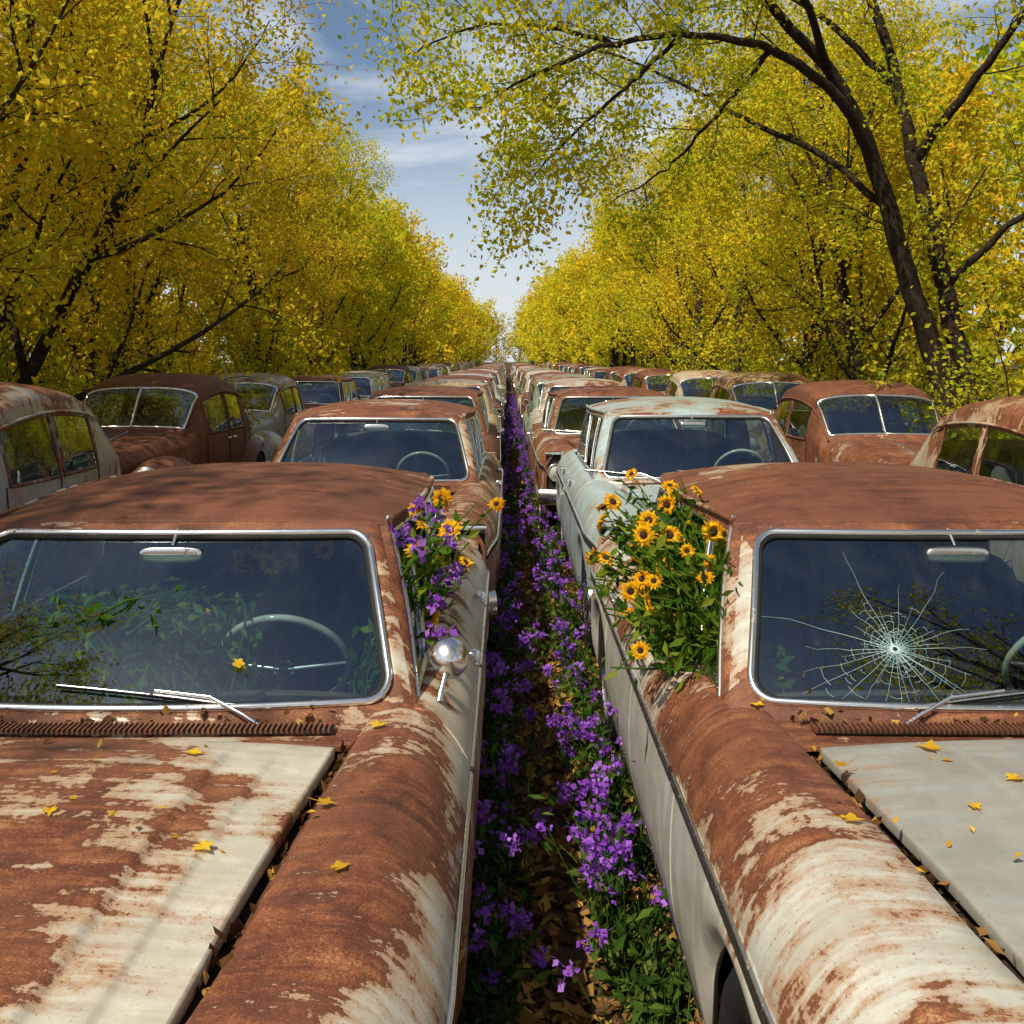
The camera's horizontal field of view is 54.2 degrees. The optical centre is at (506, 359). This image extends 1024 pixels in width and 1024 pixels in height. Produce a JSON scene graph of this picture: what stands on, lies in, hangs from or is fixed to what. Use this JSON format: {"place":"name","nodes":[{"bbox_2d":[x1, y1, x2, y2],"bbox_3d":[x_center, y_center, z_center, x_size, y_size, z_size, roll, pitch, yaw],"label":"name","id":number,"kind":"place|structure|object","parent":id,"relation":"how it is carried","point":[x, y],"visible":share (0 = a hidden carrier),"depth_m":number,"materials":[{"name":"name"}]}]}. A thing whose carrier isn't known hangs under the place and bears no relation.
{"place":"outdoors","nodes":[
{"label":"outdoors","id":0,"kind":"place"},
{"bbox_2d":[0,0,1023,361],"label":"sky","id":1,"kind":"structure","parent":0,"point":[428,168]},
{"bbox_2d":[3,362,1022,1023],"bbox_3d":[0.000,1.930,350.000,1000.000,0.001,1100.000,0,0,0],"label":"ground","id":2,"kind":"structure","parent":0,"point":[563,914],"depth_m":4.17,"materials":[{"name":"soil"}]},
{"bbox_2d":[0,249,115,430],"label":"autumn shrub","id":3,"kind":"object","parent":2,"relation":"on","point":[32,337],"visible":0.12,"depth_m":17.63,"materials":[{"name":"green plant"}]},
{"bbox_2d":[0,382,120,617],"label":"rusty rounded sedan car","id":4,"kind":"object","parent":2,"relation":"on","point":[36,464],"visible":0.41,"depth_m":7.22,"materials":[{"name":"paint"}]},
{"bbox_2d":[0,278,121,430],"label":"autumn shrub","id":5,"kind":"object","parent":2,"relation":"on","point":[44,372],"visible":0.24,"depth_m":14.10,"materials":[{"name":"yellow plant"}]},
{"bbox_2d":[0,195,145,430],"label":"autumn shrub","id":6,"kind":"object","parent":2,"relation":"on","point":[28,316],"visible":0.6,"depth_m":13.76,"materials":[{"name":"yellow plant"}]},
{"bbox_2d":[1,277,167,430],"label":"autumn shrub","id":7,"kind":"object","parent":2,"relation":"on","point":[120,368],"visible":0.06,"depth_m":20.69,"materials":[{"name":"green plant"}]},
{"bbox_2d":[0,315,189,430],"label":"autumn shrub","id":8,"kind":"object","parent":2,"relation":"on","point":[117,403],"visible":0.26,"depth_m":15.76,"materials":[{"name":"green plant"}]},
{"bbox_2d":[0,0,200,338],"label":"autumn tree","id":9,"kind":"object","parent":2,"relation":"on","point":[15,101],"visible":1,"depth_m":9.92,"materials":[{"name":"yellow plant"}]},
{"bbox_2d":[1,0,238,430],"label":"autumn tree","id":10,"kind":"object","parent":2,"relation":"on","point":[158,106],"visible":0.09,"depth_m":20.09,"materials":[{"name":"yellow plant"}]},
{"bbox_2d":[0,0,281,425],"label":"autumn tree","id":11,"kind":"object","parent":2,"relation":"on","point":[91,312],"visible":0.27,"depth_m":16.81,"materials":[{"name":"yellow plant"}]},
{"bbox_2d":[0,0,281,402],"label":"autumn tree","id":12,"kind":"object","parent":2,"relation":"on","point":[181,128],"visible":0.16,"depth_m":20.41,"materials":[{"name":"yellow plant"}]},
{"bbox_2d":[81,303,221,425],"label":"autumn shrub","id":13,"kind":"object","parent":2,"relation":"on","point":[159,397],"visible":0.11,"depth_m":18.29,"materials":[{"name":"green plant"}]},
{"bbox_2d":[29,39,282,373],"bbox_3d":[-9.959,-3.626,29.165,7.107,11.457,7.181,0,0,-2],"label":"autumn tree","id":14,"kind":"object","parent":2,"relation":"on","point":[212,172],"visible":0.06,"depth_m":28.38,"materials":[{"name":"yellow plant"}]},
{"bbox_2d":[72,373,271,475],"bbox_3d":[-4.169,1.042,11.754,1.887,1.773,4.660,0,0,0],"label":"rusty rounded sedan car","id":15,"kind":"object","parent":2,"relation":"on","point":[143,431],"visible":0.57,"depth_m":11.54,"materials":[{"name":"paint"}]},
{"bbox_2d":[74,245,274,404],"bbox_3d":[-8.575,-0.626,25.820,4.993,5.142,4.594,0,0,-12],"label":"autumn shrub","id":16,"kind":"object","parent":2,"relation":"on","point":[194,304],"visible":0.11,"depth_m":25.44,"materials":[{"name":"yellow plant"}]},
{"bbox_2d":[0,0,370,436],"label":"autumn tree","id":17,"kind":"object","parent":2,"relation":"on","point":[91,254],"visible":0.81,"depth_m":13.61,"materials":[{"name":"yellow plant"}]},
{"bbox_2d":[136,307,255,404],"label":"autumn shrub","id":18,"kind":"object","parent":2,"relation":"on","point":[220,358],"visible":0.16,"depth_m":20.41,"materials":[{"name":"yellow plant"}]},
{"bbox_2d":[110,46,378,394],"bbox_3d":[-6.434,-2.928,25.107,7.019,9.930,5.757,0,0,-29],"label":"autumn tree","id":19,"kind":"object","parent":2,"relation":"on","point":[291,253],"visible":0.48,"depth_m":24.53,"materials":[{"name":"yellow plant"}]},
{"bbox_2d":[0,462,489,1023],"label":"rusty sedan car","id":20,"kind":"object","parent":2,"relation":"on","point":[108,918],"visible":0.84,"depth_m":2.31,"materials":[{"name":"paint"}]},
{"bbox_2d":[0,576,266,702],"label":"interior weeds","id":21,"kind":"object","parent":20,"relation":"in","point":[123,634],"visible":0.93,"depth_m":3.02,"materials":[{"name":"green plant"}]},
{"bbox_2d":[224,539,357,682],"bbox_3d":[-0.793,0.939,3.695,0.520,0.590,0.388,0,0,0],"label":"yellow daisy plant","id":22,"kind":"object","parent":20,"relation":"in","point":[290,561],"visible":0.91,"depth_m":3.71,"materials":[{"name":"green plant"}]},
{"bbox_2d":[330,487,504,694],"bbox_3d":[-0.295,0.880,3.450,0.586,0.826,0.739,0,0,0],"label":"yellow daisy plant","id":23,"kind":"object","parent":20,"relation":"in","point":[430,593],"visible":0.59,"depth_m":3.31,"materials":[{"name":"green plant"}]},
{"bbox_2d":[0,608,1023,1000],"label":"fallen leaves","id":24,"kind":"object","parent":20,"relation":"on","point":[238,926],"visible":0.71,"depth_m":2.18,"materials":[{"name":"yellow plant"}]},
{"bbox_2d":[191,372,313,461],"bbox_3d":[-4.257,1.067,16.051,1.887,1.723,4.660,0,0,-2],"label":"rusty rounded sedan car","id":25,"kind":"object","parent":2,"relation":"on","point":[274,426],"visible":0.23,"depth_m":15.76,"materials":[{"name":"paint"}]},
{"bbox_2d":[187,287,324,398],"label":"autumn shrub","id":26,"kind":"object","parent":2,"relation":"on","point":[256,360],"visible":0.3,"depth_m":22.24,"materials":[{"name":"yellow plant"}]},
{"bbox_2d":[212,302,333,395],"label":"autumn shrub","id":27,"kind":"object","parent":2,"relation":"on","point":[328,329],"visible":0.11,"depth_m":26.45,"materials":[{"name":"yellow plant"}]},
{"bbox_2d":[211,315,336,396],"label":"autumn shrub","id":28,"kind":"object","parent":2,"relation":"on","point":[273,369],"visible":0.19,"depth_m":24.79,"materials":[{"name":"yellow plant"}]},
{"bbox_2d":[185,42,382,395],"bbox_3d":[-7.998,-4.667,34.545,6.576,13.503,8.005,0,0,-16],"label":"autumn tree","id":29,"kind":"object","parent":2,"relation":"on","point":[300,69],"visible":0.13,"depth_m":33.92,"materials":[{"name":"yellow plant"}]},
{"bbox_2d":[197,104,383,375],"bbox_3d":[-6.770,-2.881,29.592,6.475,9.834,5.311,0,0,-42],"label":"autumn tree","id":30,"kind":"object","parent":2,"relation":"on","point":[343,278],"visible":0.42,"depth_m":29.54,"materials":[{"name":"yellow plant"}]},
{"bbox_2d":[269,375,360,439],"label":"rusty sedan car","id":31,"kind":"object","parent":2,"relation":"on","point":[312,398],"visible":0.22,"depth_m":20.62,"materials":[{"name":"paint"}]},
{"bbox_2d":[249,116,403,389],"bbox_3d":[-6.301,-3.167,34.473,5.397,10.483,7.959,0,0,-7],"label":"autumn tree","id":32,"kind":"object","parent":2,"relation":"on","point":[361,182],"visible":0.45,"depth_m":34.44,"materials":[{"name":"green plant"}]},
{"bbox_2d":[312,373,383,399],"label":"rusty sedan car","id":33,"kind":"object","parent":2,"relation":"on","point":[365,391],"visible":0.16,"depth_m":25.41,"materials":[{"name":"paint"}]},
{"bbox_2d":[299,196,423,380],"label":"autumn tree","id":34,"kind":"object","parent":2,"relation":"on","point":[393,218],"visible":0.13,"depth_m":42.77,"materials":[{"name":"yellow plant"}]},
{"bbox_2d":[332,371,390,388],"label":"rusty sedan car","id":35,"kind":"object","parent":2,"relation":"on","point":[384,377],"visible":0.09,"depth_m":29.91,"materials":[{"name":"paint"}]},
{"bbox_2d":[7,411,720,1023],"bbox_3d":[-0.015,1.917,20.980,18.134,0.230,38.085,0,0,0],"label":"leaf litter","id":36,"kind":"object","parent":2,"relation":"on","point":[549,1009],"visible":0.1,"depth_m":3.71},
{"bbox_2d":[296,171,436,379],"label":"autumn tree","id":37,"kind":"object","parent":2,"relation":"on","point":[403,305],"visible":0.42,"depth_m":39.55,"materials":[{"name":"yellow plant"}]},
{"bbox_2d":[335,169,424,370],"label":"autumn tree","id":38,"kind":"object","parent":2,"relation":"on","point":[403,334],"depth_m":55.42,"materials":[{"name":"yellow plant"}]},
{"bbox_2d":[272,399,503,648],"bbox_3d":[-1.006,1.134,8.166,1.926,1.588,4.881,0,0,0],"label":"rusty sedan car","id":39,"kind":"object","parent":2,"relation":"on","point":[464,467],"visible":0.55,"depth_m":8.12,"materials":[{"name":"paint"}]},
{"bbox_2d":[365,365,413,387],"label":"rusty rounded sedan car","id":40,"kind":"object","parent":2,"relation":"on","point":[398,381],"visible":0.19,"depth_m":34.11,"materials":[{"name":"paint"}]},
{"bbox_2d":[385,255,446,374],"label":"autumn tree","id":41,"kind":"object","parent":2,"relation":"on","point":[436,361],"visible":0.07,"depth_m":65.33,"materials":[{"name":"yellow plant"}]},
{"bbox_2d":[374,192,473,375],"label":"autumn tree","id":42,"kind":"object","parent":2,"relation":"on","point":[420,256],"visible":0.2,"depth_m":57.19,"materials":[{"name":"yellow plant"}]},
{"bbox_2d":[386,237,463,374],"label":"autumn tree","id":43,"kind":"object","parent":2,"relation":"on","point":[431,320],"visible":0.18,"depth_m":63.31,"materials":[{"name":"yellow plant"}]},
{"bbox_2d":[351,385,500,463],"bbox_3d":[-1.046,1.134,12.846,1.927,1.589,4.881,0,0,-1],"label":"rusty sedan car","id":44,"kind":"object","parent":2,"relation":"on","point":[490,432],"visible":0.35,"depth_m":12.60,"materials":[{"name":"paint"}]},
{"bbox_2d":[399,265,464,372],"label":"autumn tree","id":45,"kind":"object","parent":2,"relation":"on","point":[437,295],"visible":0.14,"depth_m":69.38,"materials":[{"name":"yellow plant"}]},
{"bbox_2d":[423,272,476,362],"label":"autumn tree","id":46,"kind":"object","parent":2,"relation":"on","point":[461,316],"visible":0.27,"depth_m":81.26,"materials":[{"name":"yellow plant"}]},
{"bbox_2d":[424,274,478,362],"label":"autumn tree","id":47,"kind":"object","parent":2,"relation":"on","point":[464,299],"visible":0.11,"depth_m":86.88,"materials":[{"name":"yellow plant"}]},
{"bbox_2d":[404,379,500,441],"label":"rusty sedan car","id":48,"kind":"object","parent":2,"relation":"on","point":[494,416],"visible":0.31,"depth_m":17.29,"materials":[{"name":"paint"}]},
{"bbox_2d":[426,375,503,450],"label":"rusty sedan car","id":49,"kind":"object","parent":2,"relation":"on","point":[497,404],"visible":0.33,"depth_m":21.88,"materials":[{"name":"paint"}]},
{"bbox_2d":[468,294,496,360],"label":"autumn tree","id":50,"kind":"object","parent":2,"relation":"on","point":[478,306],"visible":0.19,"depth_m":146.67,"materials":[{"name":"yellow plant"}]},
{"bbox_2d":[482,312,514,362],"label":"autumn tree","id":51,"kind":"object","parent":2,"relation":"on","point":[502,331],"visible":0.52,"depth_m":185.09,"materials":[{"name":"yellow plant"}]},
{"bbox_2d":[12,387,1023,601],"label":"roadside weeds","id":52,"kind":"object","parent":2,"relation":"on","point":[41,569],"depth_m":6.13,"materials":[{"name":"green plant"}]},
{"bbox_2d":[519,277,558,364],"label":"autumn tree","id":53,"kind":"object","parent":2,"relation":"on","point":[536,289],"visible":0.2,"depth_m":106.55,"materials":[{"name":"yellow plant"}]},
{"bbox_2d":[526,255,574,360],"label":"autumn tree","id":54,"kind":"object","parent":2,"relation":"on","point":[537,313],"visible":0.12,"depth_m":91.91,"materials":[{"name":"yellow plant"}]},
{"bbox_2d":[521,372,581,420],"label":"rusty sedan car","id":55,"kind":"object","parent":2,"relation":"on","point":[524,398],"visible":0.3,"depth_m":26.59,"materials":[{"name":"paint"}]},
{"bbox_2d":[522,374,591,449],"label":"rusty rounded sedan car","id":56,"kind":"object","parent":2,"relation":"on","point":[533,398],"visible":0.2,"depth_m":21.95,"materials":[{"name":"paint"}]},
{"bbox_2d":[523,243,597,370],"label":"autumn tree","id":57,"kind":"object","parent":2,"relation":"on","point":[553,287],"visible":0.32,"depth_m":72.95,"materials":[{"name":"yellow plant"}]},
{"bbox_2d":[539,249,586,370],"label":"autumn tree","id":58,"kind":"object","parent":2,"relation":"on","point":[553,314],"visible":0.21,"depth_m":76.13,"materials":[{"name":"yellow plant"}]},
{"bbox_2d":[468,390,668,1017],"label":"purple wildflowers","id":59,"kind":"object","parent":2,"relation":"on","point":[616,879],"visible":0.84,"depth_m":3.86,"materials":[{"name":"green plant"}]},
{"bbox_2d":[457,421,697,1023],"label":"aisle weeds","id":60,"kind":"object","parent":2,"relation":"on","point":[668,989],"visible":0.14,"depth_m":3.11,"materials":[{"name":"green plant"}]},
{"bbox_2d":[529,378,625,432],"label":"rusty sedan car","id":61,"kind":"object","parent":2,"relation":"on","point":[536,415],"visible":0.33,"depth_m":17.37,"materials":[{"name":"paint"}]},
{"bbox_2d":[544,284,635,362],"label":"autumn tree","id":62,"kind":"object","parent":2,"relation":"on","point":[561,321],"visible":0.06,"depth_m":63.72,"materials":[{"name":"yellow plant"}]},
{"bbox_2d":[558,204,644,366],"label":"autumn tree","id":63,"kind":"object","parent":2,"relation":"on","point":[583,312],"visible":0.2,"depth_m":54.36,"materials":[{"name":"yellow plant"}]},
{"bbox_2d":[527,386,680,530],"bbox_3d":[1.313,1.136,12.849,1.989,1.584,4.881,0,0,0],"label":"rusty sedan car","id":64,"kind":"object","parent":2,"relation":"on","point":[554,433],"visible":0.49,"depth_m":12.46,"materials":[{"name":"paint"}]},
{"bbox_2d":[561,206,660,367],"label":"autumn tree","id":65,"kind":"object","parent":2,"relation":"on","point":[624,358],"visible":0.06,"depth_m":51.36,"materials":[{"name":"yellow plant"}]},
{"bbox_2d":[560,197,704,377],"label":"autumn tree","id":66,"kind":"object","parent":2,"relation":"on","point":[596,344],"visible":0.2,"depth_m":46.22,"materials":[{"name":"yellow plant"}]},
{"bbox_2d":[612,368,668,399],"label":"rusty rounded sedan car","id":67,"kind":"object","parent":2,"relation":"on","point":[621,373],"visible":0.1,"depth_m":29.54,"materials":[{"name":"paint"}]},
{"bbox_2d":[587,227,707,367],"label":"autumn tree","id":68,"kind":"object","parent":2,"relation":"on","point":[633,342],"visible":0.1,"depth_m":42.69,"materials":[{"name":"yellow plant"}]},
{"bbox_2d":[555,133,761,388],"bbox_3d":[5.596,-3.055,34.583,8.688,10.251,5.891,0,0,32],"label":"autumn tree","id":69,"kind":"object","parent":2,"relation":"on","point":[654,183],"visible":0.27,"depth_m":35.32,"materials":[{"name":"yellow plant"}]},
{"bbox_2d":[631,368,698,392],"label":"rusty rounded sedan car","id":70,"kind":"object","parent":2,"relation":"on","point":[642,375],"visible":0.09,"depth_m":25.20,"materials":[{"name":"paint"}]},
{"bbox_2d":[555,396,798,651],"bbox_3d":[1.446,1.124,8.213,1.924,1.608,4.881,0,0,0],"label":"rusty sedan car","id":71,"kind":"object","parent":2,"relation":"on","point":[596,461],"visible":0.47,"depth_m":8.11,"materials":[{"name":"paint"}]},
{"bbox_2d":[586,103,771,367],"bbox_3d":[6.904,-4.121,38.678,5.840,12.386,7.109,0,0,-33],"label":"autumn tree","id":72,"kind":"object","parent":2,"relation":"on","point":[629,259],"visible":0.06,"depth_m":38.97,"materials":[{"name":"yellow plant"}]},
{"bbox_2d":[338,0,1023,439],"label":"arching tree","id":73,"kind":"object","parent":2,"relation":"on","point":[834,86],"visible":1,"depth_m":13.34,"materials":[{"name":"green plant"}]},
{"bbox_2d":[665,370,747,428],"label":"rusty rounded sedan car","id":74,"kind":"object","parent":2,"relation":"on","point":[677,378],"visible":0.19,"depth_m":20.40,"materials":[{"name":"paint"}]},
{"bbox_2d":[607,99,809,388],"bbox_3d":[5.852,-3.049,30.026,5.802,10.238,8.555,0,0,4],"label":"autumn tree","id":75,"kind":"object","parent":2,"relation":"on","point":[699,303],"visible":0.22,"depth_m":29.58,"materials":[{"name":"yellow plant"}]},
{"bbox_2d":[601,1,878,394],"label":"autumn tree","id":76,"kind":"object","parent":2,"relation":"on","point":[700,243],"visible":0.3,"depth_m":25.00,"materials":[{"name":"yellow plant"}]},
{"bbox_2d":[696,328,802,396],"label":"autumn shrub","id":77,"kind":"object","parent":2,"relation":"on","point":[765,388],"visible":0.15,"depth_m":22.43,"materials":[{"name":"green plant"}]},
{"bbox_2d":[699,372,820,454],"bbox_3d":[4.135,1.059,15.806,1.887,1.738,4.660,0,0,3],"label":"rusty rounded sedan car","id":78,"kind":"object","parent":2,"relation":"on","point":[728,383],"visible":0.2,"depth_m":15.70,"materials":[{"name":"paint"}]},
{"bbox_2d":[720,328,813,395],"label":"autumn shrub","id":79,"kind":"object","parent":2,"relation":"on","point":[735,359],"visible":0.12,"depth_m":24.43,"materials":[{"name":"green plant"}]},
{"bbox_2d":[714,265,865,395],"bbox_3d":[8.856,-0.600,29.824,4.996,5.090,4.597,0,0,17],"label":"autumn shrub","id":80,"kind":"object","parent":2,"relation":"on","point":[788,324],"visible":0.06,"depth_m":29.05,"materials":[{"name":"yellow plant"}]},
{"bbox_2d":[584,462,1023,1023],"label":"rusty sedan car","id":81,"kind":"object","parent":2,"relation":"on","point":[791,900],"visible":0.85,"depth_m":2.65,"materials":[{"name":"paint"}]},
{"bbox_2d":[583,468,796,694],"bbox_3d":[0.638,0.877,3.572,0.683,0.898,1.224,0,0,0],"label":"yellow daisy plant","id":82,"kind":"object","parent":81,"relation":"in","point":[666,591],"visible":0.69,"depth_m":3.29,"materials":[{"name":"green plant"}]},
{"bbox_2d":[720,302,895,410],"bbox_3d":[5.961,0.382,19.809,2.598,3.118,3.475,0,0,-11],"label":"autumn shrub","id":83,"kind":"object","parent":2,"relation":"on","point":[792,367],"visible":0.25,"depth_m":20.05,"materials":[{"name":"yellow plant"}]},
{"bbox_2d":[674,0,992,406],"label":"autumn tree","id":84,"kind":"object","parent":2,"relation":"on","point":[904,177],"visible":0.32,"depth_m":19.94,"materials":[{"name":"yellow plant"}]},
{"bbox_2d":[761,351,910,410],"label":"autumn shrub","id":85,"kind":"object","parent":2,"relation":"on","point":[805,408],"visible":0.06,"depth_m":18.60,"materials":[{"name":"yellow plant"}]},
{"bbox_2d":[747,252,931,410],"bbox_3d":[8.371,-0.488,24.949,4.153,4.865,4.514,0,0,-4],"label":"autumn shrub","id":86,"kind":"object","parent":2,"relation":"on","point":[791,332],"visible":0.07,"depth_m":24.88,"materials":[{"name":"yellow plant"}]},
{"bbox_2d":[665,0,1023,431],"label":"autumn tree","id":87,"kind":"object","parent":2,"relation":"on","point":[847,325],"visible":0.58,"depth_m":17.52,"materials":[{"name":"yellow plant"}]},
{"bbox_2d":[759,380,948,464],"bbox_3d":[4.083,1.082,11.388,1.887,1.694,4.660,0,0,2],"label":"rusty rounded sedan car","id":88,"kind":"object","parent":2,"relation":"on","point":[817,433],"visible":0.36,"depth_m":11.16,"materials":[{"name":"paint"}]},
{"bbox_2d":[790,289,932,422],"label":"autumn shrub","id":89,"kind":"object","parent":2,"relation":"on","point":[879,335],"visible":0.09,"depth_m":22.12,"materials":[{"name":"yellow plant"}]},
{"bbox_2d":[803,313,978,432],"bbox_3d":[6.067,0.581,15.271,2.670,2.914,3.162,0,0,-14],"label":"autumn shrub","id":90,"kind":"object","parent":2,"relation":"on","point":[917,428],"visible":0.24,"depth_m":15.51,"materials":[{"name":"yellow plant"}]},
{"bbox_2d":[784,51,1023,379],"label":"autumn tree","id":91,"kind":"object","parent":2,"relation":"on","point":[979,134],"visible":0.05,"depth_m":26.47,"materials":[{"name":"yellow plant"}]},
{"bbox_2d":[816,35,1023,431],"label":"autumn tree","id":92,"kind":"object","parent":2,"relation":"on","point":[952,168],"visible":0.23,"depth_m":22.98,"materials":[{"name":"yellow plant"}]},
{"bbox_2d":[848,224,1023,435],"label":"autumn shrub","id":93,"kind":"object","parent":2,"relation":"on","point":[986,337],"visible":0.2,"depth_m":17.04,"materials":[{"name":"yellow plant"}]},
{"bbox_2d":[851,233,1023,439],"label":"autumn shrub","id":94,"kind":"object","parent":2,"relation":"on","point":[958,351],"visible":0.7,"depth_m":11.34,"materials":[{"name":"yellow plant"}]},
{"bbox_2d":[873,42,1023,372],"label":"autumn tree","id":95,"kind":"object","parent":2,"relation":"on","point":[1020,97],"visible":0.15,"depth_m":27.58,"materials":[{"name":"yellow plant"}]},
{"bbox_2d":[896,4,1023,399],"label":"autumn tree","id":96,"kind":"object","parent":2,"relation":"on","point":[985,52],"visible":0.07,"depth_m":30.36,"materials":[{"name":"yellow plant"}]},
{"bbox_2d":[904,337,1023,439],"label":"autumn shrub","id":97,"kind":"object","parent":2,"relation":"on","point":[977,430],"visible":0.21,"depth_m":13.26,"materials":[{"name":"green plant"}]},
{"bbox_2d":[910,395,1023,579],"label":"rusty rounded sedan car","id":98,"kind":"object","parent":2,"relation":"on","point":[998,459],"visible":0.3,"depth_m":7.42,"materials":[{"name":"paint"}]},
{"bbox_2d":[938,304,1023,398],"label":"autumn shrub","id":99,"kind":"object","parent":2,"relation":"on","point":[996,326],"visible":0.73,"depth_m":13.94,"materials":[{"name":"yellow plant"}]},
{"bbox_2d":[956,162,1023,378],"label":"autumn tree","id":100,"kind":"object","parent":2,"relation":"on","point":[1015,285],"visible":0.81,"depth_m":16.44,"materials":[{"name":"yellow plant"}]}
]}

